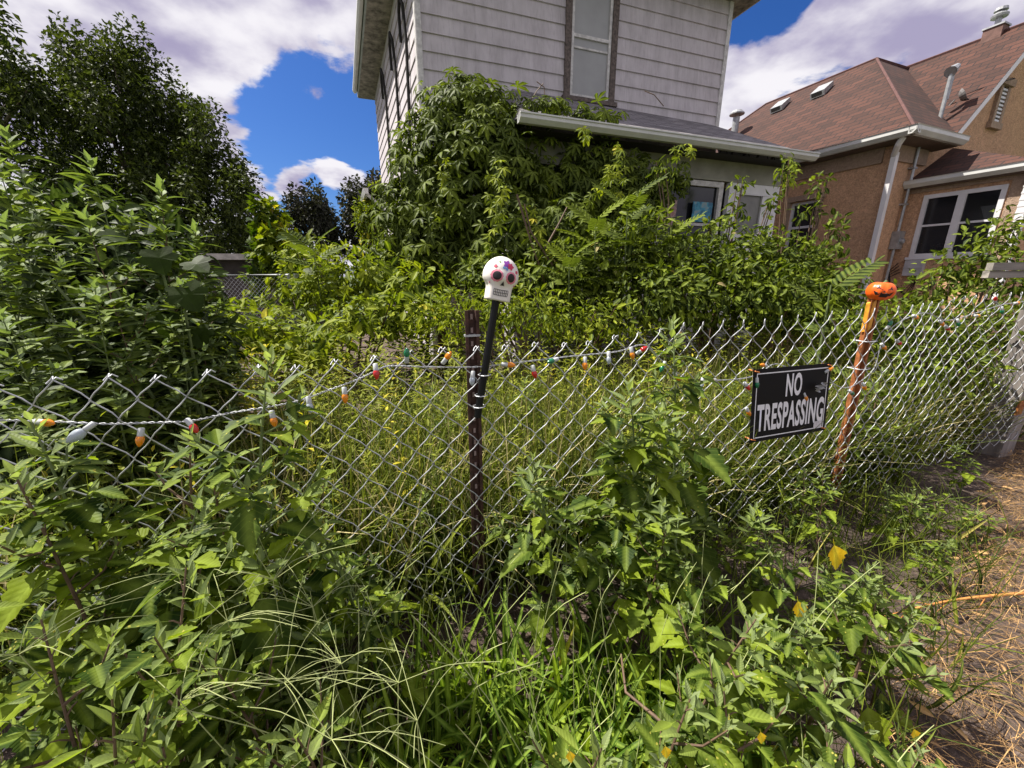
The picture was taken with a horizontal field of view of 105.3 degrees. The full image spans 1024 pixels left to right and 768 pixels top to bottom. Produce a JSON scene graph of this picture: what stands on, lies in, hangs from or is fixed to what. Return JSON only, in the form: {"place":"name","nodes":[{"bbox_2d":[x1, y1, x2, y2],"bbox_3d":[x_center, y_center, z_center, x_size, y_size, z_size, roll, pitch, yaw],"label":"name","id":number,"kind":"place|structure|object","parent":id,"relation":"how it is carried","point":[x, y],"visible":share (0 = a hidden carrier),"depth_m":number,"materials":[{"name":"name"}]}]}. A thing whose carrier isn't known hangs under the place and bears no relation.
{"place":"outdoors","nodes":[
{"label":"outdoors","id":0,"kind":"place"},
{"bbox_2d":[328,277,389,323],"bbox_3d":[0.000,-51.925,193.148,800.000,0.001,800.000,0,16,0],"label":"ground","id":1,"kind":"structure","parent":0,"point":[356,307],"depth_m":18.66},
{"bbox_2d":[0,0,63,177],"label":"broadleaf tree","id":2,"kind":"object","parent":1,"relation":"on","point":[16,95],"visible":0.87,"depth_m":9.28,"materials":[{"name":"green plant"}]},
{"bbox_2d":[0,9,265,253],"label":"maple tree","id":3,"kind":"object","parent":1,"relation":"on","point":[143,155],"visible":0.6,"depth_m":10.78,"materials":[{"name":"green plant"}]},
{"bbox_2d":[277,176,348,264],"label":"spindly tree","id":4,"kind":"object","parent":1,"relation":"on","point":[315,213],"visible":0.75,"depth_m":13.31,"materials":[{"name":"green plant"}]},
{"bbox_2d":[334,166,381,260],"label":"plum tree","id":5,"kind":"object","parent":1,"relation":"on","point":[349,231],"visible":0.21,"depth_m":14.56,"materials":[{"name":"green plant"}]},
{"bbox_2d":[350,174,382,311],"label":"yellow green tree","id":6,"kind":"object","parent":1,"relation":"on","point":[363,207],"visible":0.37,"depth_m":13.25,"materials":[{"name":"green plant"}]},
{"bbox_2d":[0,333,1023,708],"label":"long grass","id":7,"kind":"structure","parent":0,"point":[388,473],"depth_m":2.35,"materials":[{"name":"plant"}]},
{"bbox_2d":[0,328,1023,767],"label":"yard soil","id":8,"kind":"structure","parent":0,"point":[950,754],"depth_m":1.81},
{"bbox_2d":[0,157,112,433],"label":"tall weed","id":9,"kind":"object","parent":8,"relation":"on","point":[7,202],"visible":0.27,"depth_m":1.83,"materials":[{"name":"green plant"}]},
{"bbox_2d":[0,124,120,391],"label":"tall weed","id":10,"kind":"object","parent":8,"relation":"on","point":[26,178],"visible":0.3,"depth_m":2.05,"materials":[{"name":"green plant"}]},
{"bbox_2d":[0,601,141,767],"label":"weed plant","id":11,"kind":"object","parent":8,"relation":"on","point":[18,736],"visible":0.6,"depth_m":0.88,"materials":[{"name":"green plant"}]},
{"bbox_2d":[0,306,144,575],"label":"tall weed","id":12,"kind":"object","parent":8,"relation":"on","point":[6,328],"visible":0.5,"depth_m":1.43,"materials":[{"name":"green plant"}]},
{"bbox_2d":[0,253,145,530],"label":"tall weed","id":13,"kind":"object","parent":8,"relation":"on","point":[13,299],"visible":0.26,"depth_m":1.66,"materials":[{"name":"green plant"}]},
{"bbox_2d":[0,210,172,509],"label":"tall weed","id":14,"kind":"object","parent":8,"relation":"on","point":[13,233],"visible":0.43,"depth_m":1.65,"materials":[{"name":"green plant"}]},
{"bbox_2d":[0,604,183,767],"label":"weed plant","id":15,"kind":"object","parent":8,"relation":"on","point":[96,676],"visible":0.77,"depth_m":0.81,"materials":[{"name":"green plant"}]},
{"bbox_2d":[0,459,189,766],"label":"weed plant","id":16,"kind":"object","parent":8,"relation":"on","point":[16,536],"visible":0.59,"depth_m":0.99,"materials":[{"name":"green plant"}]},
{"bbox_2d":[0,411,213,744],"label":"weed plant","id":17,"kind":"object","parent":8,"relation":"on","point":[88,516],"visible":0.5,"depth_m":1.07,"materials":[{"name":"green plant"}]},
{"bbox_2d":[42,276,183,565],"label":"tall weed","id":18,"kind":"object","parent":8,"relation":"on","point":[113,401],"visible":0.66,"depth_m":1.58,"materials":[{"name":"green plant"}]},
{"bbox_2d":[42,672,189,767],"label":"weed plant","id":19,"kind":"object","parent":8,"relation":"on","point":[141,729],"visible":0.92,"depth_m":0.71,"materials":[{"name":"green plant"}]},
{"bbox_2d":[21,229,225,513],"bbox_3d":[-1.810,0.119,1.976,0.697,1.720,0.346,-6,17,-21],"label":"lobed leaf plant","id":20,"kind":"object","parent":8,"relation":"on","point":[188,295],"visible":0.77,"depth_m":1.86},
{"bbox_2d":[0,162,248,532],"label":"dark thicket","id":21,"kind":"object","parent":8,"relation":"on","point":[56,196],"visible":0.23,"depth_m":2.46,"materials":[{"name":"green plant"}]},
{"bbox_2d":[54,149,206,468],"bbox_3d":[-2.049,-0.134,2.177,0.520,2.096,0.512,-3,16,-11],"label":"tall weed","id":22,"kind":"object","parent":8,"relation":"on","point":[100,203],"visible":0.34,"depth_m":2.01,"materials":[{"name":"green plant"}]},
{"bbox_2d":[44,204,217,517],"bbox_3d":[-1.672,0.130,1.812,0.552,1.782,0.471,6,20,18],"label":"tall weed","id":23,"kind":"object","parent":8,"relation":"on","point":[129,324],"visible":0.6,"depth_m":1.70,"materials":[{"name":"green plant"}]},
{"bbox_2d":[72,487,244,740],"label":"weed plant","id":24,"kind":"object","parent":8,"relation":"on","point":[205,561],"visible":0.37,"depth_m":1.03,"materials":[{"name":"green plant"}]},
{"bbox_2d":[84,718,235,767],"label":"weed plant","id":25,"kind":"object","parent":8,"relation":"on","point":[158,751],"visible":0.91,"depth_m":0.71,"materials":[{"name":"green plant"}]},
{"bbox_2d":[97,174,238,491],"bbox_3d":[-1.968,-0.127,2.277,0.536,2.027,0.628,8,15,29],"label":"tall weed","id":26,"kind":"object","parent":8,"relation":"on","point":[165,233],"visible":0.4,"depth_m":2.14,"materials":[{"name":"green plant"}]},
{"bbox_2d":[81,552,262,767],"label":"weed plant","id":27,"kind":"object","parent":8,"relation":"on","point":[134,662],"visible":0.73,"depth_m":0.83,"materials":[{"name":"green plant"}]},
{"bbox_2d":[117,301,242,483],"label":"tall weed","id":28,"kind":"object","parent":8,"relation":"on","point":[164,387],"visible":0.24,"depth_m":2.08,"materials":[{"name":"green plant"}]},
{"bbox_2d":[131,276,239,518],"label":"tall weed","id":29,"kind":"object","parent":8,"relation":"on","point":[175,324],"visible":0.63,"depth_m":1.89,"materials":[{"name":"green plant"}]},
{"bbox_2d":[114,423,272,695],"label":"weed plant","id":30,"kind":"object","parent":8,"relation":"on","point":[132,635],"visible":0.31,"depth_m":1.15,"materials":[{"name":"green plant"}]},
{"bbox_2d":[144,633,256,767],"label":"weed plant","id":31,"kind":"object","parent":8,"relation":"on","point":[181,735],"visible":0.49,"depth_m":0.92,"materials":[{"name":"green plant"}]},
{"bbox_2d":[155,218,254,467],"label":"tall weed","id":32,"kind":"object","parent":8,"relation":"on","point":[199,246],"visible":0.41,"depth_m":2.40,"materials":[{"name":"green plant"}]},
{"bbox_2d":[170,265,249,450],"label":"tall weed","id":33,"kind":"object","parent":8,"relation":"on","point":[210,349],"visible":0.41,"depth_m":2.44,"materials":[{"name":"green plant"}]},
{"bbox_2d":[145,471,326,752],"bbox_3d":[-0.807,0.726,1.201,0.385,0.959,0.370,14,21,41],"label":"weed plant","id":34,"kind":"object","parent":8,"relation":"on","point":[167,540],"visible":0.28,"depth_m":1.13,"materials":[{"name":"green plant"}]},
{"bbox_2d":[130,341,358,730],"bbox_3d":[-0.754,0.551,1.124,0.568,1.337,0.453,-7,17,-23],"label":"weed plant","id":35,"kind":"object","parent":8,"relation":"on","point":[246,520],"visible":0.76,"depth_m":1.05,"materials":[{"name":"green plant"}]},
{"bbox_2d":[160,253,330,336],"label":"garage","id":36,"kind":"structure","parent":8,"relation":"on","point":[232,263],"depth_m":9.16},
{"bbox_2d":[178,623,314,767],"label":"weed plant","id":37,"kind":"object","parent":8,"relation":"on","point":[200,737],"visible":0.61,"depth_m":0.91,"materials":[{"name":"green plant"}]},
{"bbox_2d":[223,671,319,766],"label":"weed plant","id":38,"kind":"object","parent":8,"relation":"on","point":[284,706],"visible":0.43,"depth_m":1.10,"materials":[{"name":"green plant"}]},
{"bbox_2d":[235,191,312,328],"bbox_3d":[-3.850,-1.762,6.775,1.579,2.981,1.159,9,18,30],"label":"young maple","id":39,"kind":"object","parent":8,"relation":"on","point":[267,224],"visible":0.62,"depth_m":6.44,"materials":[{"name":"green plant"}]},
{"bbox_2d":[219,565,359,765],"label":"weed plant","id":40,"kind":"object","parent":8,"relation":"on","point":[243,609],"visible":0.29,"depth_m":1.16,"materials":[{"name":"green plant"}]},
{"bbox_2d":[235,670,378,767],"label":"weed plant","id":41,"kind":"object","parent":8,"relation":"on","point":[261,757],"visible":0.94,"depth_m":0.82,"materials":[{"name":"green plant"}]},
{"bbox_2d":[276,225,355,377],"bbox_3d":[-2.475,-0.947,5.090,0.915,2.107,0.890,0,16,0],"label":"tree of heaven sapling","id":42,"kind":"object","parent":8,"relation":"on","point":[299,245],"visible":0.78,"depth_m":4.94,"materials":[{"name":"green plant"}]},
{"bbox_2d":[210,229,460,407],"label":"bright bush","id":43,"kind":"object","parent":8,"relation":"on","point":[384,288],"visible":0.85,"depth_m":4.43,"materials":[{"name":"green plant"}]},
{"bbox_2d":[278,510,419,694],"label":"weed plant","id":44,"kind":"object","parent":8,"relation":"on","point":[327,556],"visible":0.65,"depth_m":1.26,"materials":[{"name":"green plant"}]},
{"bbox_2d":[314,694,387,767],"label":"weed plant","id":45,"kind":"object","parent":8,"relation":"on","point":[333,753],"visible":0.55,"depth_m":1.11,"materials":[{"name":"green plant"}]},
{"bbox_2d":[319,554,430,747],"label":"weed plant","id":46,"kind":"object","parent":8,"relation":"on","point":[370,641],"visible":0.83,"depth_m":1.25,"materials":[{"name":"green plant"}]},
{"bbox_2d":[0,433,939,767],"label":"seed stalks","id":47,"kind":"object","parent":8,"relation":"on","point":[286,679],"visible":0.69,"depth_m":1.04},
{"bbox_2d":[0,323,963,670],"bbox_3d":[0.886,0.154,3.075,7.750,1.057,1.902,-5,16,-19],"label":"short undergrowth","id":48,"kind":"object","parent":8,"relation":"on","point":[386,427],"visible":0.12,"depth_m":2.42,"materials":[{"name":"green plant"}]},
{"bbox_2d":[73,303,939,485],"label":"wild undergrowth","id":49,"kind":"object","parent":8,"relation":"on","point":[333,369],"visible":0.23,"depth_m":3.80,"materials":[{"name":"green plant"}]},
{"bbox_2d":[0,292,1023,751],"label":"chain link fence","id":50,"kind":"object","parent":8,"relation":"on","point":[472,360],"visible":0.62,"depth_m":1.75,"materials":[{"name":"metal"}]},
{"bbox_2d":[473,256,518,417],"bbox_3d":[-0.065,-0.166,1.482,0.178,0.606,0.134,0,16,0],"label":"skull stake","id":51,"kind":"object","parent":50,"relation":"attached to","point":[500,275],"visible":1,"depth_m":1.40,"materials":[{"name":"white plastic"}]},
{"bbox_2d":[0,297,1023,446],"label":"string light","id":52,"kind":"object","parent":50,"relation":"attached to","point":[76,435],"visible":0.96,"depth_m":1.42,"materials":[{"name":"white"}]},
{"bbox_2d":[745,363,831,442],"bbox_3d":[1.541,0.097,2.167,0.648,0.405,0.041,-5,13,-20],"label":"no trespassing sign","id":53,"kind":"object","parent":50,"relation":"attached to","point":[781,406],"visible":1,"depth_m":2.15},
{"bbox_2d":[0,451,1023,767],"bbox_3d":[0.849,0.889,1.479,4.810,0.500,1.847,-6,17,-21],"label":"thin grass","id":54,"kind":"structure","parent":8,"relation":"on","point":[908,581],"depth_m":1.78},
{"bbox_2d":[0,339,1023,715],"bbox_3d":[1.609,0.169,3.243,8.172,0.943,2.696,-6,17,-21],"label":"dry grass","id":55,"kind":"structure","parent":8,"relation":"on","point":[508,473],"depth_m":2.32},
{"bbox_2d":[400,273,649,417],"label":"bright bush","id":56,"kind":"object","parent":8,"relation":"on","point":[513,320],"visible":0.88,"depth_m":3.83,"materials":[{"name":"green plant"}]},
{"bbox_2d":[485,451,593,651],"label":"weed plant","id":57,"kind":"object","parent":8,"relation":"on","point":[523,550],"visible":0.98,"depth_m":1.44,"materials":[{"name":"green plant"}]},
{"bbox_2d":[215,292,903,409],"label":"undergrowth","id":58,"kind":"object","parent":8,"relation":"on","point":[394,344],"visible":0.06,"depth_m":5.29,"materials":[{"name":"green plant"}]},
{"bbox_2d":[278,576,845,767],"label":"wide blade grass","id":59,"kind":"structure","parent":8,"relation":"on","point":[508,704],"depth_m":1.28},
{"bbox_2d":[533,237,603,382],"bbox_3d":[0.536,-0.585,4.223,0.793,1.871,0.767,-9,18,-30],"label":"tree of heaven sapling","id":60,"kind":"object","parent":8,"relation":"on","point":[567,262],"visible":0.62,"depth_m":4.04,"materials":[{"name":"green plant"}]},
{"bbox_2d":[447,201,691,394],"bbox_3d":[0.658,-0.943,4.648,2.890,2.347,1.314,0,16,0],"label":"dark shrub","id":61,"kind":"object","parent":8,"relation":"on","point":[640,239],"visible":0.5,"depth_m":4.39,"materials":[{"name":"green plant"}]},
{"bbox_2d":[524,724,624,767],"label":"weed plant","id":62,"kind":"object","parent":8,"relation":"on","point":[564,744],"visible":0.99,"depth_m":0.80,"materials":[{"name":"green plant"}]},
{"bbox_2d":[348,66,802,374],"bbox_3d":[0.897,-2.051,5.335,6.619,4.112,2.300,0,16,0],"label":"creeper vine","id":63,"kind":"object","parent":8,"relation":"on","point":[438,211],"visible":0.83,"depth_m":5.02,"materials":[{"name":"green plant"}]},
{"bbox_2d":[352,0,820,373],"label":"white house","id":64,"kind":"structure","parent":8,"relation":"on","point":[671,55],"depth_m":6.86,"materials":[{"name":"wood"}]},
{"bbox_2d":[561,0,619,107],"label":"window","id":65,"kind":"structure","parent":64,"relation":"in","point":[592,26],"depth_m":6.99,"materials":[{"name":"glass"}]},
{"bbox_2d":[650,179,723,260],"bbox_3d":[2.862,-2.685,6.446,1.320,1.230,0.100,-5,16,-18],"label":"porch window","id":66,"kind":"structure","parent":64,"relation":"in","point":[700,190],"depth_m":6.42,"materials":[{"name":"white paint"}]},
{"bbox_2d":[708,182,779,357],"bbox_3d":[4.137,-1.957,7.076,1.120,2.990,0.090,-5,16,-18],"label":"door","id":67,"kind":"structure","parent":64,"relation":"in","point":[755,197],"depth_m":6.78,"materials":[{"name":"white paint"}]},
{"bbox_2d":[550,191,636,374],"bbox_3d":[0.829,-0.847,4.311,0.779,2.328,0.776,-9,18,-30],"label":"tree of heaven sapling","id":68,"kind":"object","parent":8,"relation":"on","point":[601,226],"visible":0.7,"depth_m":4.11,"materials":[{"name":"green plant"}]},
{"bbox_2d":[551,482,670,663],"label":"weed plant","id":69,"kind":"object","parent":8,"relation":"on","point":[625,555],"visible":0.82,"depth_m":1.46,"materials":[{"name":"green plant"}]},
{"bbox_2d":[545,399,687,630],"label":"weed plant","id":70,"kind":"object","parent":8,"relation":"on","point":[630,494],"visible":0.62,"depth_m":1.53,"materials":[{"name":"green plant"}]},
{"bbox_2d":[585,173,667,378],"bbox_3d":[1.207,-0.968,4.385,0.985,2.523,0.930,0,16,0],"label":"tree of heaven sapling","id":71,"kind":"object","parent":8,"relation":"on","point":[637,204],"visible":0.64,"depth_m":4.14,"materials":[{"name":"green plant"}]},
{"bbox_2d":[310,404,950,708],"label":"broad grass","id":72,"kind":"structure","parent":8,"relation":"on","point":[471,579],"depth_m":2.01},
{"bbox_2d":[583,376,706,615],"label":"weed plant","id":73,"kind":"object","parent":8,"relation":"on","point":[634,455],"visible":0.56,"depth_m":1.54,"materials":[{"name":"green plant"}]},
{"bbox_2d":[606,522,689,693],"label":"weed plant","id":74,"kind":"object","parent":8,"relation":"on","point":[638,620],"visible":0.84,"depth_m":1.38,"materials":[{"name":"green plant"}]},
{"bbox_2d":[610,678,743,767],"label":"weed plant","id":75,"kind":"object","parent":8,"relation":"on","point":[652,734],"visible":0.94,"depth_m":0.88,"materials":[{"name":"green plant"}]},
{"bbox_2d":[630,314,736,585],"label":"weed plant","id":76,"kind":"object","parent":8,"relation":"on","point":[693,494],"visible":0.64,"depth_m":1.73,"materials":[{"name":"green plant"}]},
{"bbox_2d":[634,496,737,668],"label":"weed plant","id":77,"kind":"object","parent":8,"relation":"on","point":[689,592],"visible":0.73,"depth_m":1.34,"materials":[{"name":"green plant"}]},
{"bbox_2d":[625,596,793,766],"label":"weed plant","id":78,"kind":"object","parent":8,"relation":"on","point":[746,680],"visible":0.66,"depth_m":1.06,"materials":[{"name":"green plant"}]},
{"bbox_2d":[645,155,784,371],"bbox_3d":[2.470,-1.303,4.927,1.700,2.884,0.519,0,16,0],"label":"sapling","id":79,"kind":"object","parent":8,"relation":"on","point":[656,168],"visible":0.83,"depth_m":4.69,"materials":[{"name":"green plant"}]},
{"bbox_2d":[669,645,795,767],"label":"weed plant","id":80,"kind":"object","parent":8,"relation":"on","point":[761,719],"visible":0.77,"depth_m":0.90,"materials":[{"name":"green plant"}]},
{"bbox_2d":[606,214,874,377],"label":"leafy shrub","id":81,"kind":"object","parent":8,"relation":"on","point":[703,284],"visible":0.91,"depth_m":4.02,"materials":[{"name":"green plant"}]},
{"bbox_2d":[715,602,826,739],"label":"weed plant","id":82,"kind":"object","parent":8,"relation":"on","point":[787,642],"visible":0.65,"depth_m":1.10,"materials":[{"name":"green plant"}]},
{"bbox_2d":[726,501,828,646],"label":"weed plant","id":83,"kind":"object","parent":8,"relation":"on","point":[762,600],"visible":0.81,"depth_m":1.50,"materials":[{"name":"green plant"}]},
{"bbox_2d":[769,152,853,367],"bbox_3d":[3.623,-1.379,5.019,0.562,2.978,0.861,-8,17,-25],"label":"tall sapling","id":84,"kind":"object","parent":8,"relation":"on","point":[829,223],"visible":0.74,"depth_m":4.78,"materials":[{"name":"green plant"}]},
{"bbox_2d":[777,714,854,767],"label":"weed plant","id":85,"kind":"object","parent":8,"relation":"on","point":[828,755],"visible":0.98,"depth_m":0.90,"materials":[{"name":"green plant"}]},
{"bbox_2d":[740,627,896,767],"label":"weed plant","id":86,"kind":"object","parent":8,"relation":"on","point":[861,741],"visible":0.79,"depth_m":1.05,"materials":[{"name":"green plant"}]},
{"bbox_2d":[796,468,850,568],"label":"weed plant","id":87,"kind":"object","parent":8,"relation":"on","point":[809,528],"visible":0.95,"depth_m":2.00,"materials":[{"name":"green plant"}]},
{"bbox_2d":[783,255,888,380],"bbox_3d":[2.329,-0.116,2.964,0.597,1.642,0.623,0,16,0],"label":"tree of heaven sapling","id":88,"kind":"object","parent":8,"relation":"on","point":[863,272],"visible":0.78,"depth_m":2.82,"materials":[{"name":"green plant"}]},
{"bbox_2d":[786,561,889,682],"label":"weed plant","id":89,"kind":"object","parent":8,"relation":"on","point":[852,637],"visible":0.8,"depth_m":1.33,"materials":[{"name":"green plant"}]},
{"bbox_2d":[716,5,1023,356],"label":"stucco house","id":90,"kind":"structure","parent":8,"relation":"on","point":[921,159],"depth_m":7.93,"materials":[{"name":"brown paint"}]},
{"bbox_2d":[779,192,826,253],"bbox_3d":[6.659,-3.618,9.023,0.200,1.350,0.860,-6,17,-21],"label":"window","id":91,"kind":"structure","parent":90,"relation":"in","point":[804,225],"depth_m":9.04,"materials":[{"name":"paint"}]},
{"bbox_2d":[904,184,1009,259],"bbox_3d":[8.234,-2.951,7.254,0.110,1.190,1.190,-6,17,-21],"label":"window","id":92,"kind":"structure","parent":90,"relation":"in","point":[942,215],"depth_m":7.27,"materials":[{"name":"glass"}]},
{"bbox_2d":[807,585,954,748],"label":"weed plant","id":93,"kind":"object","parent":8,"relation":"on","point":[908,659],"visible":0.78,"depth_m":1.26,"materials":[{"name":"green plant"}]},
{"bbox_2d":[847,367,921,487],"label":"weed plant","id":94,"kind":"object","parent":8,"relation":"on","point":[877,415],"visible":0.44,"depth_m":2.78,"materials":[{"name":"green plant"}]},
{"bbox_2d":[865,484,908,548],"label":"weed plant","id":95,"kind":"object","parent":8,"relation":"on","point":[894,537],"visible":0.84,"depth_m":2.20,"materials":[{"name":"green plant"}]},
{"bbox_2d":[848,594,941,717],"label":"weed plant","id":96,"kind":"object","parent":8,"relation":"on","point":[892,665],"visible":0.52,"depth_m":1.28,"materials":[{"name":"green plant"}]},
{"bbox_2d":[865,487,930,550],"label":"weed plant","id":97,"kind":"object","parent":8,"relation":"on","point":[920,520],"visible":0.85,"depth_m":2.18,"materials":[{"name":"green plant"}]},
{"bbox_2d":[793,290,1023,416],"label":"bush","id":98,"kind":"object","parent":8,"relation":"on","point":[962,339],"visible":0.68,"depth_m":3.34,"materials":[{"name":"green plant"}]},
{"bbox_2d":[870,739,952,767],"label":"weed plant","id":99,"kind":"object","parent":8,"relation":"on","point":[910,759],"visible":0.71,"depth_m":0.97,"materials":[{"name":"green plant"}]},
{"bbox_2d":[900,539,958,586],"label":"weed plant","id":100,"kind":"object","parent":8,"relation":"on","point":[928,546],"visible":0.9,"depth_m":1.90,"materials":[{"name":"green plant"}]},
{"bbox_2d":[836,430,1023,767],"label":"straw","id":101,"kind":"object","parent":8,"relation":"on","point":[924,710],"visible":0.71,"depth_m":1.56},
{"bbox_2d":[883,204,1023,367],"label":"rose bush","id":102,"kind":"object","parent":8,"relation":"on","point":[964,275],"visible":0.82,"depth_m":4.42,"materials":[{"name":"green plant"}]},
{"bbox_2d":[938,443,990,495],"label":"weed plant","id":103,"kind":"object","parent":8,"relation":"on","point":[968,478],"visible":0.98,"depth_m":2.70,"materials":[{"name":"green plant"}]},
{"bbox_2d":[972,310,1023,457],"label":"timber post","id":104,"kind":"object","parent":8,"relation":"on","point":[989,449],"visible":0.57,"depth_m":3.31,"materials":[{"name":"wood"}]},
{"bbox_2d":[981,262,1023,277],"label":"timber rail","id":105,"kind":"object","parent":8,"relation":"on","point":[988,272],"visible":1,"depth_m":2.98,"materials":[{"name":"grey wood"}]},
{"bbox_2d":[0,0,1023,276],"label":"sky","id":106,"kind":"structure","parent":0,"point":[281,71],"materials":[{"name":"blue"}]},
{"bbox_2d":[694,473,1021,767],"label":"short grass","id":107,"kind":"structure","parent":0,"point":[937,703],"depth_m":1.91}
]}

